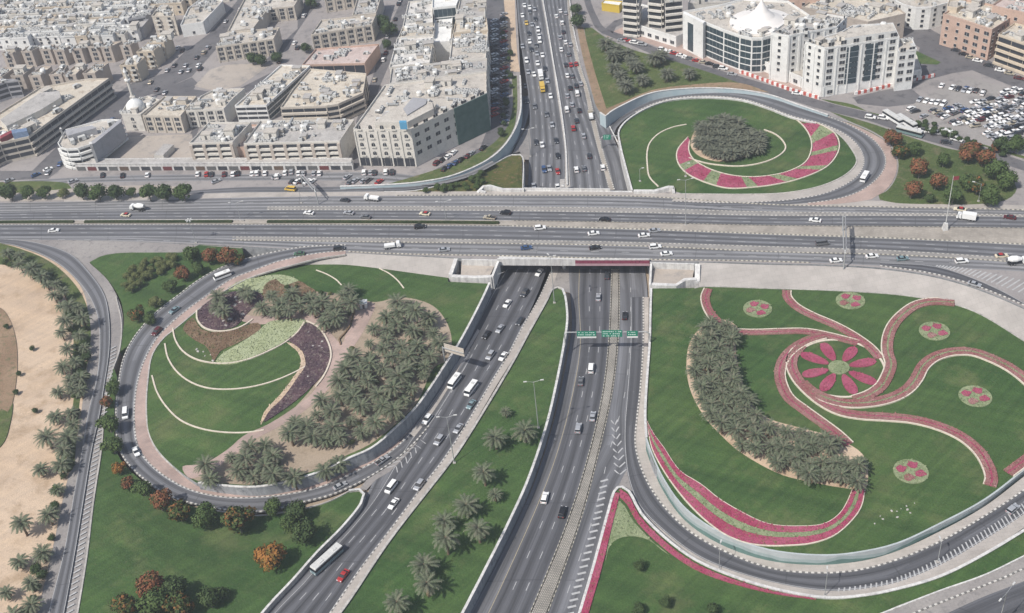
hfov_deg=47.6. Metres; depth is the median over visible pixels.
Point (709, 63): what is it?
saloon car
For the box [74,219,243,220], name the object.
median wall
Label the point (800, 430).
palm tree
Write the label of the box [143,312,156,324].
tree
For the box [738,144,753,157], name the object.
palm tree
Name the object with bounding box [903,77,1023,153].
car park
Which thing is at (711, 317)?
palm tree
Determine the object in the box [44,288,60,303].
palm tree
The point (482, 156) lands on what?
lawn
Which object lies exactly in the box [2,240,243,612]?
verge
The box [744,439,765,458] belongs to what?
palm tree
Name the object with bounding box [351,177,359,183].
saloon car
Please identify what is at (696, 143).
palm tree
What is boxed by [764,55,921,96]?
office podium
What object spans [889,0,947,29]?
hotel
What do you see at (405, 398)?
palm tree
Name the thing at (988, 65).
saloon car
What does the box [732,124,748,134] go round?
palm tree
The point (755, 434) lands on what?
palm tree
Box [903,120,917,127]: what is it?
windows
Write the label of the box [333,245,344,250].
off road car
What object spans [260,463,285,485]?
palm tree
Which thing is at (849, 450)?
palm bed
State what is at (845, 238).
sign gantry
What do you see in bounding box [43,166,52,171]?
saloon car
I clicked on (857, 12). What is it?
shopping hall
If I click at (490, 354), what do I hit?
off road car
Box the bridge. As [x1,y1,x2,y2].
[497,179,649,269]
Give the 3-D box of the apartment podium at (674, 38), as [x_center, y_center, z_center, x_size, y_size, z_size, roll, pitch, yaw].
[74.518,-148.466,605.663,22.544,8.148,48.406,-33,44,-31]
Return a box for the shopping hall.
[802,0,905,38]
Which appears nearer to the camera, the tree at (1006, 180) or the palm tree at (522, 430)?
the palm tree at (522, 430)
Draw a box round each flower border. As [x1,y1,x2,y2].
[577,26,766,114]
[580,492,619,612]
[619,489,815,599]
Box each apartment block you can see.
[0,78,116,165]
[127,9,153,28]
[143,96,196,132]
[152,4,179,35]
[186,87,245,127]
[189,122,252,159]
[216,27,282,62]
[228,0,303,31]
[243,117,355,159]
[280,68,368,119]
[311,14,378,49]
[324,0,355,12]
[352,0,384,27]
[389,35,436,73]
[398,23,434,37]
[402,0,433,29]
[449,31,490,79]
[453,14,490,56]
[457,0,488,35]
[688,0,729,9]
[788,0,819,8]
[939,0,1009,60]
[947,0,968,12]
[961,0,998,3]
[991,0,1023,25]
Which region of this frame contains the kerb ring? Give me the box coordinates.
[806,339,883,397]
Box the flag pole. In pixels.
[941,176,958,230]
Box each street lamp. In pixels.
[185,218,196,243]
[436,414,456,463]
[523,379,543,428]
[547,253,555,303]
[677,178,693,225]
[718,539,721,569]
[998,581,1015,612]
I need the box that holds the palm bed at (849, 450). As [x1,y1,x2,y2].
[686,320,867,488]
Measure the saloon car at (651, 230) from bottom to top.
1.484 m
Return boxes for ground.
[0,0,520,274]
[42,0,1023,602]
[570,0,1023,308]
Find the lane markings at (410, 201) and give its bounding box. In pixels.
[0,201,1015,212]
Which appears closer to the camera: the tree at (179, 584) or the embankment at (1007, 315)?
the tree at (179, 584)
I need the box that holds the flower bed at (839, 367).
[800,343,876,393]
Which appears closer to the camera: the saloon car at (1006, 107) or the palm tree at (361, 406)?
the palm tree at (361, 406)
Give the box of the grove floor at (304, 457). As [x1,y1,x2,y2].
[193,292,451,484]
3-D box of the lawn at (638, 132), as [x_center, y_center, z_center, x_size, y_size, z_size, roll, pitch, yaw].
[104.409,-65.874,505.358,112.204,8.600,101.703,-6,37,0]
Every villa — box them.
[0,2,14,10]
[0,7,9,17]
[0,16,9,23]
[0,19,15,27]
[0,28,6,32]
[0,31,11,49]
[0,67,13,78]
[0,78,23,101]
[2,46,25,66]
[5,26,23,32]
[8,7,42,19]
[9,0,35,4]
[10,31,34,49]
[10,64,34,91]
[12,15,29,21]
[13,1,33,9]
[14,21,31,29]
[21,45,43,66]
[22,26,40,32]
[27,15,41,20]
[28,19,47,26]
[28,66,52,89]
[31,32,61,45]
[33,1,58,10]
[35,0,47,3]
[39,13,56,20]
[39,44,56,64]
[41,25,61,33]
[42,7,75,14]
[47,18,77,28]
[49,64,68,83]
[53,42,74,65]
[54,11,88,21]
[57,0,74,8]
[59,32,76,45]
[62,23,88,32]
[63,62,87,81]
[69,40,91,63]
[71,1,85,8]
[73,30,89,43]
[74,7,92,15]
[76,18,96,27]
[82,63,112,81]
[84,0,111,9]
[87,31,103,43]
[87,42,104,61]
[88,10,121,21]
[88,24,104,32]
[91,2,113,14]
[96,18,124,27]
[98,29,117,43]
[100,40,123,62]
[104,25,119,30]
[109,0,136,8]
[113,6,128,12]
[115,30,129,42]
[118,21,142,41]
[119,12,138,23]
[119,40,139,60]
[119,55,148,81]
[128,4,155,11]
[136,0,151,7]
[136,44,165,67]
[139,19,151,38]
[147,30,175,58]
[151,0,186,14]
[185,0,195,8]
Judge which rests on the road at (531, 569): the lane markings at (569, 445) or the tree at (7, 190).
the lane markings at (569, 445)
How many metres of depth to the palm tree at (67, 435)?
388.27 m
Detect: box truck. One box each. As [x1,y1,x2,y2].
[537,69,543,79]
[539,81,544,91]
[956,211,976,221]
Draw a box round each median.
[0,219,1023,242]
[530,269,618,612]
[542,1,569,187]
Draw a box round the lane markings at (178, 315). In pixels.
[117,246,472,498]
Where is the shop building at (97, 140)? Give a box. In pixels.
[58,119,128,169]
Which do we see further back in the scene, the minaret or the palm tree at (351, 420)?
the minaret
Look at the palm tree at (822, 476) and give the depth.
346.10 m
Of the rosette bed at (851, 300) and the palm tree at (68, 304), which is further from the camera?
the palm tree at (68, 304)
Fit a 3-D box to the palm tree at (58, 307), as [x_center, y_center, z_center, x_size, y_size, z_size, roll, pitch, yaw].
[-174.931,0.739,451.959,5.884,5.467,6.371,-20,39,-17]
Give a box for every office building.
[769,10,846,82]
[802,21,899,96]
[893,37,916,90]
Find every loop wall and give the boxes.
[599,87,828,127]
[618,97,815,191]
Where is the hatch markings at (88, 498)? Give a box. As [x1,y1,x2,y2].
[67,346,115,612]
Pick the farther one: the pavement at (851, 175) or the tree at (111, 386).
the pavement at (851, 175)
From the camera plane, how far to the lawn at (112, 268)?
464.64 m
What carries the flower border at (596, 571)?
on the lawn at (624, 585)
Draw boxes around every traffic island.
[236,237,1005,260]
[267,207,1023,215]
[411,329,479,436]
[567,0,613,189]
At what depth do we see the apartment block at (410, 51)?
568.76 m
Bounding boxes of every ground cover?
[183,318,260,360]
[197,290,262,329]
[216,318,305,364]
[228,274,297,293]
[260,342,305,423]
[262,279,315,301]
[264,322,329,421]
[606,500,668,557]
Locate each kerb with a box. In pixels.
[0,224,511,225]
[77,297,121,612]
[115,244,428,513]
[134,250,404,497]
[145,254,345,476]
[151,375,263,433]
[164,343,304,389]
[172,322,304,363]
[196,310,252,331]
[233,236,1004,257]
[233,239,1005,261]
[267,209,1023,216]
[269,206,1023,214]
[306,320,331,386]
[316,270,341,284]
[330,271,550,612]
[338,313,352,344]
[348,251,809,262]
[379,268,403,288]
[395,195,1023,209]
[512,220,1013,227]
[512,225,1023,244]
[530,269,612,611]
[546,269,619,612]
[567,3,608,187]
[568,0,614,189]
[634,297,1023,573]
[635,96,863,202]
[643,96,856,194]
[646,124,686,186]
[688,129,785,166]
[808,116,885,202]
[880,265,1023,304]
[913,567,1023,612]
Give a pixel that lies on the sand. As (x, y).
(28, 309)
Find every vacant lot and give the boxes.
[107,134,192,157]
[195,64,270,89]
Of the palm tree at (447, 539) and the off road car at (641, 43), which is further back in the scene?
the off road car at (641, 43)
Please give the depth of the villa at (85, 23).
666.11 m
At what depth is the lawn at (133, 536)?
353.00 m
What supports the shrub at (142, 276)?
on the lawn at (112, 268)
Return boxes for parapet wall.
[216,491,348,516]
[261,488,365,612]
[338,286,561,612]
[881,555,1023,612]
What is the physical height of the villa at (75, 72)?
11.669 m
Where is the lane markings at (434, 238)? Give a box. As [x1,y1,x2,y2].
[25,225,1016,253]
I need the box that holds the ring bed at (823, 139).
[676,120,839,188]
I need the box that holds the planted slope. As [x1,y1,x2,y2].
[408,155,522,191]
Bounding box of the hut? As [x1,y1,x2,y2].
[360,299,366,308]
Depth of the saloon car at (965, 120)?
502.03 m
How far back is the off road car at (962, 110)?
508.58 m
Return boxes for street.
[0,0,242,179]
[10,160,495,184]
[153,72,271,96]
[188,187,383,193]
[191,127,198,137]
[265,0,320,61]
[353,0,412,170]
[435,0,508,169]
[584,0,1023,170]
[606,18,622,32]
[853,28,1023,106]
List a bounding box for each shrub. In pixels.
[1,259,9,264]
[29,561,42,574]
[30,583,41,590]
[36,570,48,579]
[47,532,55,540]
[48,500,59,509]
[50,484,62,494]
[59,472,66,479]
[67,326,74,332]
[76,367,84,373]
[78,338,88,345]
[81,352,91,361]
[120,282,128,287]
[122,272,130,278]
[125,283,135,292]
[126,264,136,273]
[127,276,135,283]
[131,272,139,278]
[131,279,142,287]
[135,261,147,269]
[137,266,147,273]
[139,272,145,280]
[144,270,153,278]
[148,257,156,263]
[154,255,162,260]
[154,261,163,268]
[156,268,162,274]
[160,264,168,270]
[164,252,173,258]
[166,259,176,266]
[171,253,177,260]
[434,183,439,189]
[439,185,446,191]
[468,175,475,181]
[497,129,504,136]
[503,99,509,105]
[507,49,513,55]
[631,601,645,612]
[632,558,645,570]
[658,594,671,607]
[706,602,720,612]
[921,122,928,127]
[929,128,936,133]
[940,129,948,137]
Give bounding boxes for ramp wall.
[340,75,522,190]
[384,154,524,191]
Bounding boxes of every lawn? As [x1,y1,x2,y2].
[0,181,71,192]
[0,243,90,471]
[0,403,12,446]
[79,369,361,612]
[90,245,244,357]
[147,264,487,485]
[342,289,565,612]
[389,76,516,183]
[584,28,737,107]
[589,488,1023,612]
[619,99,896,193]
[646,287,1023,553]
[822,99,1023,158]
[832,112,1016,204]
[916,51,939,63]
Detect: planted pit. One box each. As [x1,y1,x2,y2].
[461,263,493,275]
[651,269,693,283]
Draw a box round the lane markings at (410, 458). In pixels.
[275,269,531,612]
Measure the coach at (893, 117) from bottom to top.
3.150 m
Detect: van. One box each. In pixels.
[122,406,128,419]
[284,185,296,191]
[384,479,397,493]
[588,363,593,373]
[815,239,829,245]
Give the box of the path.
[183,302,374,478]
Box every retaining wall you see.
[198,282,491,495]
[461,288,568,612]
[578,486,1023,612]
[644,288,651,442]
[646,438,1023,564]
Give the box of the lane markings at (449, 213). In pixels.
[0,210,1002,223]
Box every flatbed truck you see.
[364,193,379,201]
[383,240,400,249]
[588,110,593,119]
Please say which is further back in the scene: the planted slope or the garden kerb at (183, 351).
the planted slope
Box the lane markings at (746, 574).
[625,351,1022,589]
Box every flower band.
[700,288,722,324]
[737,328,858,345]
[774,332,853,446]
[782,290,882,359]
[786,343,997,486]
[799,346,1023,408]
[851,297,954,402]
[1004,455,1023,476]
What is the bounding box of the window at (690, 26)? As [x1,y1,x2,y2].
[688,22,692,51]
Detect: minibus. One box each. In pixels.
[213,268,231,280]
[447,372,461,388]
[464,379,477,396]
[860,170,869,182]
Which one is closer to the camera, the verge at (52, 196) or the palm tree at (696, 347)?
the palm tree at (696, 347)
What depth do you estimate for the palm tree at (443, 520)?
344.32 m
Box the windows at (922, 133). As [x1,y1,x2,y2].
[896,127,923,135]
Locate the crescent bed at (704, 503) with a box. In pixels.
[647,421,865,546]
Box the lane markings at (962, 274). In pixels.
[893,263,1022,302]
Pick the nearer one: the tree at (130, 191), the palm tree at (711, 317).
the palm tree at (711, 317)
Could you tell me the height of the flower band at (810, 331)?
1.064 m
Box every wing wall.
[448,258,500,289]
[477,185,523,192]
[633,186,674,193]
[649,262,699,296]
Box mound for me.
[0,308,17,411]
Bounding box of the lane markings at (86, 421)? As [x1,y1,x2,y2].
[5,239,109,612]
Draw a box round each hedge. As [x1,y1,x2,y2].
[0,220,74,222]
[84,220,232,222]
[267,220,498,223]
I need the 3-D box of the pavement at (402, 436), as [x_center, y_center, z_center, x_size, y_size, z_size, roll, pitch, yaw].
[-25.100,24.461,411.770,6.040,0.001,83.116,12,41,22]
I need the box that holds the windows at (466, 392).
[464,381,477,393]
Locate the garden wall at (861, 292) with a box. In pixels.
[694,286,1023,340]
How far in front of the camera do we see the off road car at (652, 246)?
447.28 m
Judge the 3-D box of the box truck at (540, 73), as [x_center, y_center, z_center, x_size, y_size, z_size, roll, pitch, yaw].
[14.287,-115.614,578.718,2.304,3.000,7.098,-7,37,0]
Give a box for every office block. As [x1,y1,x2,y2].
[235,65,310,121]
[353,71,490,166]
[389,58,490,102]
[432,0,459,27]
[683,0,809,72]
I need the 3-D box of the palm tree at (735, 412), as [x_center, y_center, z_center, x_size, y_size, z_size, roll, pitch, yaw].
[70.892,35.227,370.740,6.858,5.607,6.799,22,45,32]
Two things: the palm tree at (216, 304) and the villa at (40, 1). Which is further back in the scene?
the villa at (40, 1)
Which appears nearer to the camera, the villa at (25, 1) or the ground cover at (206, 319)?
the ground cover at (206, 319)
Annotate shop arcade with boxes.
[74,158,353,170]
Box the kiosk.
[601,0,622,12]
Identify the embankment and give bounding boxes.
[300,253,453,277]
[699,263,1023,339]
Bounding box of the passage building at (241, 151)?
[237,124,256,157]
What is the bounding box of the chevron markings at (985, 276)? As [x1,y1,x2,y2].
[936,265,1023,291]
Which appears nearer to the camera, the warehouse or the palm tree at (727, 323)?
the palm tree at (727, 323)
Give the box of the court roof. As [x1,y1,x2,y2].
[434,18,453,62]
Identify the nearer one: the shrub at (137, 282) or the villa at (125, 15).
the shrub at (137, 282)
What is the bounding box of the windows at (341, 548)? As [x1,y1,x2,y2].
[310,547,342,572]
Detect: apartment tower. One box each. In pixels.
[622,0,641,37]
[647,0,664,28]
[665,0,682,31]
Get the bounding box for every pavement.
[64,191,1023,208]
[135,251,402,496]
[332,266,558,612]
[360,443,415,489]
[391,307,485,446]
[504,0,519,71]
[513,125,530,159]
[552,266,569,292]
[607,27,819,99]
[619,470,632,493]
[633,494,1023,595]
[636,96,862,201]
[636,297,1023,571]
[808,117,896,204]
[886,557,1023,612]
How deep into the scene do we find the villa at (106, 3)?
687.97 m
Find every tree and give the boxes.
[0,183,17,200]
[0,247,13,258]
[0,584,15,601]
[6,604,24,612]
[8,553,30,570]
[9,512,33,535]
[10,259,25,272]
[12,250,26,259]
[18,259,44,277]
[19,595,45,612]
[20,185,34,199]
[20,574,41,592]
[28,543,54,564]
[32,462,50,477]
[33,270,51,283]
[33,426,58,448]
[35,185,50,198]
[37,504,59,525]
[40,279,51,289]
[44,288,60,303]
[44,408,65,425]
[47,482,66,496]
[49,454,73,473]
[50,279,62,288]
[50,385,64,398]
[51,441,73,458]
[53,312,76,328]
[53,326,69,340]
[53,357,71,376]
[54,300,63,312]
[54,426,81,447]
[56,188,69,197]
[56,286,69,300]
[58,297,79,312]
[58,341,76,357]
[61,373,76,384]
[62,405,79,419]
[63,381,77,397]
[64,417,80,431]
[66,355,84,368]
[69,302,85,313]
[69,384,88,398]
[71,328,88,340]
[71,370,91,384]
[72,310,92,326]
[73,182,89,199]
[77,342,91,353]
[87,183,107,200]
[95,414,119,432]
[99,395,112,406]
[99,435,123,453]
[104,378,119,394]
[107,184,126,199]
[108,592,135,612]
[111,461,126,474]
[120,475,133,489]
[125,187,135,196]
[127,304,144,321]
[130,480,151,495]
[135,570,164,597]
[135,586,167,612]
[139,183,157,200]
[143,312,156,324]
[147,296,162,307]
[148,487,172,510]
[153,183,172,200]
[161,279,177,292]
[161,576,189,598]
[161,590,194,612]
[166,498,190,521]
[172,183,192,200]
[173,265,190,280]
[182,246,199,261]
[190,501,218,528]
[191,261,204,273]
[193,454,218,473]
[195,585,221,607]
[198,469,221,489]
[201,248,218,264]
[206,288,229,303]
[208,300,229,314]
[214,303,233,322]
[215,586,230,599]
[216,246,237,263]
[220,505,256,533]
[223,451,235,463]
[225,461,250,481]
[232,448,257,469]
[233,253,243,264]
[235,283,252,297]
[237,435,261,455]
[238,290,255,304]
[245,52,256,64]
[245,469,262,484]
[251,299,271,315]
[253,456,277,475]
[253,540,287,571]
[254,53,266,66]
[255,436,275,454]
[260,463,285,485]
[261,446,284,465]
[263,289,280,304]
[263,496,281,516]
[267,304,283,319]
[270,51,282,61]
[270,295,291,310]
[278,423,300,446]
[278,515,297,533]
[281,304,296,320]
[281,467,306,489]
[282,285,301,303]
[282,498,308,520]
[283,414,302,430]
[290,516,318,545]
[291,297,308,314]
[292,415,320,434]
[297,426,324,447]
[300,42,312,52]
[303,291,318,304]
[303,301,320,318]
[304,0,316,7]
[308,409,322,421]
[310,293,332,311]
[311,390,333,409]
[313,460,335,481]
[314,316,333,331]
[317,415,347,439]
[317,433,335,447]
[319,402,341,421]
[320,309,330,317]
[323,307,347,327]
[324,298,347,317]
[326,371,351,392]
[328,454,351,473]
[330,388,348,405]
[331,357,358,379]
[331,431,349,448]
[334,288,349,302]
[339,347,364,365]
[340,282,359,294]
[340,293,363,314]
[341,381,364,397]
[341,388,363,407]
[343,415,359,427]
[347,397,373,417]
[351,363,371,379]
[351,423,372,440]
[357,372,378,389]
[359,353,380,375]
[362,412,388,436]
[363,351,374,359]
[364,338,375,350]
[365,385,387,402]
[366,322,381,336]
[371,395,394,415]
[373,360,392,378]
[374,342,391,360]
[375,309,393,324]
[377,14,389,26]
[377,323,397,335]
[377,332,397,347]
[379,19,397,34]
[380,377,405,400]
[381,39,391,48]
[381,350,401,368]
[382,399,407,421]
[382,588,412,612]
[383,364,412,388]
[386,292,410,310]
[386,316,408,333]
[388,305,408,320]
[393,339,411,353]
[395,359,418,379]
[396,393,414,407]
[397,345,421,365]
[403,301,427,326]
[403,321,424,338]
[403,382,419,397]
[407,551,439,578]
[408,337,427,353]
[413,569,443,598]
[415,359,433,372]
[416,371,429,382]
[417,310,437,327]
[419,347,441,364]
[421,321,431,331]
[425,326,442,340]
[428,335,450,352]
[429,510,458,530]
[431,524,460,554]
[452,493,482,518]
[463,517,491,543]
[471,461,496,486]
[481,426,509,450]
[487,487,503,501]
[500,406,510,416]
[510,418,538,442]
[569,13,585,27]
[570,3,582,13]
[596,36,615,50]
[603,48,621,62]
[605,61,623,73]
[608,43,623,53]
[612,69,629,81]
[615,78,634,94]
[619,47,636,57]
[623,56,638,65]
[627,60,645,73]
[634,73,650,85]
[644,50,664,66]
[654,49,669,63]
[659,66,676,81]
[682,67,697,79]
[685,362,705,378]
[686,349,702,360]
[688,332,706,345]
[688,339,704,351]
[690,355,706,369]
[690,376,708,389]
[691,135,703,148]
[691,378,711,395]
[692,120,708,128]
[692,125,705,136]
[693,393,711,406]
[694,320,715,334]
[697,121,717,133]
[697,336,713,347]
[697,343,721,357]
[698,134,717,148]
[699,130,714,136]
[699,143,711,153]
[699,357,715,370]
[699,403,723,423]
[700,371,715,381]
[701,328,720,342]
[702,315,719,322]
[702,385,719,397]
[702,396,720,411]
[703,115,717,125]
[703,353,717,369]
[703,374,721,388]
[704,145,718,157]
[708,320,721,330]
[709,337,731,352]
[709,413,732,433]
[710,122,727,132]
[710,128,727,137]
[710,136,726,146]
[710,407,728,421]
[711,363,729,381]
[712,324,727,339]
[713,140,726,152]
[713,352,729,363]
[713,360,726,370]
[713,387,728,399]
[714,147,731,160]
[715,112,729,120]
[716,398,734,413]
[717,318,736,334]
[717,380,733,393]
[718,119,730,128]
[720,348,738,362]
[721,131,736,140]
[722,332,741,347]
[723,114,737,124]
[723,136,734,144]
[723,141,740,149]
[723,326,742,342]
[723,372,742,390]
[723,391,741,408]
[724,128,740,135]
[724,146,741,160]
[724,358,741,372]
[725,405,742,419]
[725,421,748,439]
[726,123,736,130]
[726,415,740,430]
[727,136,747,148]
[728,132,743,137]
[729,116,748,126]
[730,385,751,401]
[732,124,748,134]
[733,437,751,451]
[736,390,761,409]
[736,399,752,413]
[738,135,756,144]
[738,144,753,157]
[738,412,750,426]
[741,130,758,141]
[743,140,755,150]
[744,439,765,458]
[745,416,761,430]
[745,425,767,442]
[747,406,767,421]
[752,143,765,154]
[754,136,770,147]
[756,129,768,138]
[758,418,779,436]
[761,437,780,454]
[764,450,777,463]
[766,453,788,471]
[770,436,784,442]
[773,438,793,455]
[774,449,791,465]
[776,423,796,439]
[786,450,804,465]
[789,460,805,478]
[790,439,812,459]
[791,434,807,444]
[794,425,809,438]
[796,462,822,485]
[801,457,820,466]
[802,437,821,454]
[806,430,819,442]
[812,465,829,482]
[813,428,833,445]
[814,453,830,467]
[817,436,841,456]
[823,466,836,482]
[825,455,847,469]
[829,434,846,449]
[831,465,851,485]
[837,454,860,472]
[845,472,869,492]
[846,469,863,483]
[848,456,869,473]
[854,455,869,468]
[883,127,902,145]
[890,144,909,158]
[904,180,923,198]
[905,141,921,155]
[909,157,929,178]
[925,193,935,201]
[929,172,948,189]
[936,153,950,166]
[943,184,963,203]
[958,173,974,190]
[959,141,981,162]
[967,175,985,194]
[976,148,996,166]
[979,183,1001,205]
[982,158,1010,179]
[991,142,998,151]
[992,135,1009,152]
[996,169,1018,189]
[1007,134,1023,152]
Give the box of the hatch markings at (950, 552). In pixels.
[838,504,1023,591]
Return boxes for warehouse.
[180,0,225,36]
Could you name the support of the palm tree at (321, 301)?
on the grove floor at (304, 457)
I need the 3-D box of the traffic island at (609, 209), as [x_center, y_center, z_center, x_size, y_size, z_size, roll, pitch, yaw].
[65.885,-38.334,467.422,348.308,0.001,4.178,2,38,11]
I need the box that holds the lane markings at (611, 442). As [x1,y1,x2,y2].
[567,287,630,592]
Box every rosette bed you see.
[743,299,771,317]
[836,291,864,309]
[893,459,928,483]
[919,322,949,340]
[958,385,991,406]
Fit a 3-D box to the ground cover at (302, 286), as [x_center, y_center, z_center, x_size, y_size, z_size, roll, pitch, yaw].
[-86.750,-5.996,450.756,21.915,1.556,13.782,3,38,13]
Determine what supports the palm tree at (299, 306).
on the grove floor at (304, 457)
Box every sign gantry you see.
[299,174,318,204]
[564,330,650,345]
[601,135,617,148]
[842,215,846,269]
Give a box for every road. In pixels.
[0,196,1023,213]
[0,210,1023,227]
[0,225,1023,256]
[0,237,1023,271]
[0,239,109,612]
[117,245,471,510]
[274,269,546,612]
[346,96,528,191]
[471,190,647,612]
[489,269,610,612]
[517,0,564,187]
[544,0,626,189]
[606,93,884,205]
[624,297,1023,590]
[880,263,1023,303]
[949,581,1023,612]
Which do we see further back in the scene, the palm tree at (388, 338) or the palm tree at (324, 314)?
the palm tree at (324, 314)
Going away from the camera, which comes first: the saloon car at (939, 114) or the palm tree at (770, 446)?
the palm tree at (770, 446)
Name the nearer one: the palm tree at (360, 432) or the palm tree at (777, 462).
the palm tree at (777, 462)
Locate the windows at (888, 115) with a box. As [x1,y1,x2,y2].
[882,111,902,122]
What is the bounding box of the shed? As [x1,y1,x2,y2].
[154,144,174,157]
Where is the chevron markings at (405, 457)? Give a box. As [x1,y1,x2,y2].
[387,440,425,471]
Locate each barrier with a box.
[542,0,567,184]
[569,0,578,50]
[739,70,819,99]
[854,73,934,94]
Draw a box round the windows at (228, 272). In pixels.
[214,272,230,278]
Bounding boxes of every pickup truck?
[374,454,389,465]
[483,214,495,219]
[950,136,963,142]
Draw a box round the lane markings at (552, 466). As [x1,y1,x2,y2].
[488,269,580,612]
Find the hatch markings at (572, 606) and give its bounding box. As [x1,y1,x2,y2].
[567,479,607,612]
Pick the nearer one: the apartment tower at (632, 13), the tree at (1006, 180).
the tree at (1006, 180)
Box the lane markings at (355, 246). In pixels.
[12,239,986,264]
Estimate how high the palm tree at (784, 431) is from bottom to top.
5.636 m
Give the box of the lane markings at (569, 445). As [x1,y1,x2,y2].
[512,271,600,589]
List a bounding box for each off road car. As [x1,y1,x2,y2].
[151,326,162,335]
[274,173,278,179]
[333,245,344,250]
[363,177,372,182]
[383,168,387,174]
[413,478,424,490]
[414,223,425,229]
[421,413,432,424]
[432,159,439,165]
[433,434,444,445]
[485,350,495,359]
[490,38,498,42]
[490,82,498,87]
[490,92,499,97]
[490,107,498,112]
[499,105,508,110]
[499,209,511,215]
[520,288,529,296]
[534,224,545,230]
[540,491,548,503]
[541,165,546,172]
[558,506,566,518]
[575,423,581,433]
[637,41,646,46]
[649,243,661,249]
[718,65,727,70]
[865,114,875,119]
[877,114,888,120]
[906,106,915,110]
[939,99,947,106]
[949,110,959,115]
[954,257,968,263]
[959,107,968,112]
[963,110,973,114]
[969,122,980,127]
[974,116,986,121]
[978,111,987,115]
[981,113,992,117]
[993,112,1004,118]
[994,97,1004,101]
[998,114,1008,120]
[999,131,1010,136]
[1000,88,1010,92]
[1003,126,1013,130]
[1005,503,1020,514]
[1011,130,1022,134]
[1014,88,1023,93]
[1015,118,1023,123]
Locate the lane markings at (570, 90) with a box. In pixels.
[550,7,600,187]
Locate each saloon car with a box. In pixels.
[3,178,13,182]
[30,172,40,177]
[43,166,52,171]
[48,228,58,232]
[67,178,77,183]
[120,212,130,216]
[131,446,139,456]
[168,306,179,313]
[211,178,221,183]
[293,251,304,255]
[303,210,314,214]
[332,481,347,490]
[336,569,349,582]
[339,197,349,201]
[342,174,351,179]
[343,210,354,214]
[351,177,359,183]
[360,214,370,218]
[374,178,383,183]
[387,497,399,509]
[419,211,430,215]
[438,247,449,252]
[444,153,451,159]
[453,423,463,433]
[458,157,464,162]
[466,399,476,409]
[479,145,486,150]
[482,330,490,339]
[495,324,504,332]
[498,352,507,360]
[503,299,511,307]
[515,317,524,325]
[520,245,531,250]
[535,268,543,276]
[578,376,583,385]
[587,230,599,235]
[589,245,600,249]
[589,411,595,421]
[596,293,600,300]
[599,216,610,221]
[605,272,609,279]
[622,311,627,319]
[638,232,649,237]
[648,228,660,232]
[660,251,672,256]
[704,61,714,65]
[727,72,736,75]
[791,91,801,95]
[809,217,821,222]
[829,257,842,262]
[865,253,878,258]
[895,255,908,260]
[909,108,920,113]
[916,96,923,101]
[918,113,928,118]
[928,107,938,112]
[932,109,942,114]
[936,112,945,116]
[940,114,949,119]
[940,139,951,144]
[942,105,953,110]
[948,119,957,123]
[951,48,960,51]
[952,121,963,125]
[953,206,966,210]
[954,105,965,109]
[957,115,967,120]
[959,51,968,55]
[961,118,972,122]
[965,55,975,58]
[965,120,975,124]
[966,113,977,117]
[967,280,981,287]
[969,99,978,103]
[969,106,978,110]
[972,58,982,62]
[977,103,987,108]
[982,106,992,110]
[982,130,992,135]
[983,63,993,67]
[983,123,993,127]
[985,96,995,100]
[986,103,996,106]
[986,116,995,121]
[986,133,997,138]
[987,125,997,130]
[989,119,1000,122]
[994,67,1005,72]
[994,121,1004,125]
[994,253,1008,257]
[995,130,1005,134]
[998,103,1008,107]
[998,124,1008,128]
[1002,105,1012,109]
[1002,118,1010,123]
[1003,94,1014,98]
[1003,214,1016,219]
[1004,71,1014,75]
[1006,107,1015,112]
[1007,120,1016,125]
[1011,123,1021,128]
[1013,75,1023,80]
[1015,108,1023,112]
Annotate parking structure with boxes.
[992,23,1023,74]
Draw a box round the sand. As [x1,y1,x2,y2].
[0,245,87,612]
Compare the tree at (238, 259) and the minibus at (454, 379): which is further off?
the tree at (238, 259)
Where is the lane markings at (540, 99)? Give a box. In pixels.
[523,5,555,185]
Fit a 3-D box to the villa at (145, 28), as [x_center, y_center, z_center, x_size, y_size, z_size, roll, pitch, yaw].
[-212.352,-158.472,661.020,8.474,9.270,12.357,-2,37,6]
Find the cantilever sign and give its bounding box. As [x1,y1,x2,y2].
[442,343,464,361]
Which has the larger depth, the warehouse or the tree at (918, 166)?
the warehouse
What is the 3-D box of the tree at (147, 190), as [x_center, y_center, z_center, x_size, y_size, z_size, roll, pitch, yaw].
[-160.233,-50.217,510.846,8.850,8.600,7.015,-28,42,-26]
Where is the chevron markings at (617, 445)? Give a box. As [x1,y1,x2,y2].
[611,420,626,474]
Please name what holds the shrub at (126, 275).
on the lawn at (112, 268)
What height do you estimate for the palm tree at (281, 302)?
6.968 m
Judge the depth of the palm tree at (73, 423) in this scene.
395.02 m
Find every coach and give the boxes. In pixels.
[310,542,343,575]
[882,109,903,124]
[896,113,917,127]
[896,124,923,137]
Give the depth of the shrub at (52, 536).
356.95 m
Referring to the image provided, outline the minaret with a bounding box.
[123,67,135,98]
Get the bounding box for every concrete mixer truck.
[129,203,145,211]
[1006,255,1023,265]
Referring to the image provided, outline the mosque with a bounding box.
[119,96,158,130]
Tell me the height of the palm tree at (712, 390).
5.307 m
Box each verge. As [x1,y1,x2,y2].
[0,185,175,200]
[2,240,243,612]
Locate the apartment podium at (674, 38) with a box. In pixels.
[638,4,682,46]
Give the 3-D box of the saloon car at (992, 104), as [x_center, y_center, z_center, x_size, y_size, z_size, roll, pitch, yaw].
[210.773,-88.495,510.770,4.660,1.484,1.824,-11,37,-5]
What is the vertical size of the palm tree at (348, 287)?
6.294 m
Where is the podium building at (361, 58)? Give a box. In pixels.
[302,44,380,74]

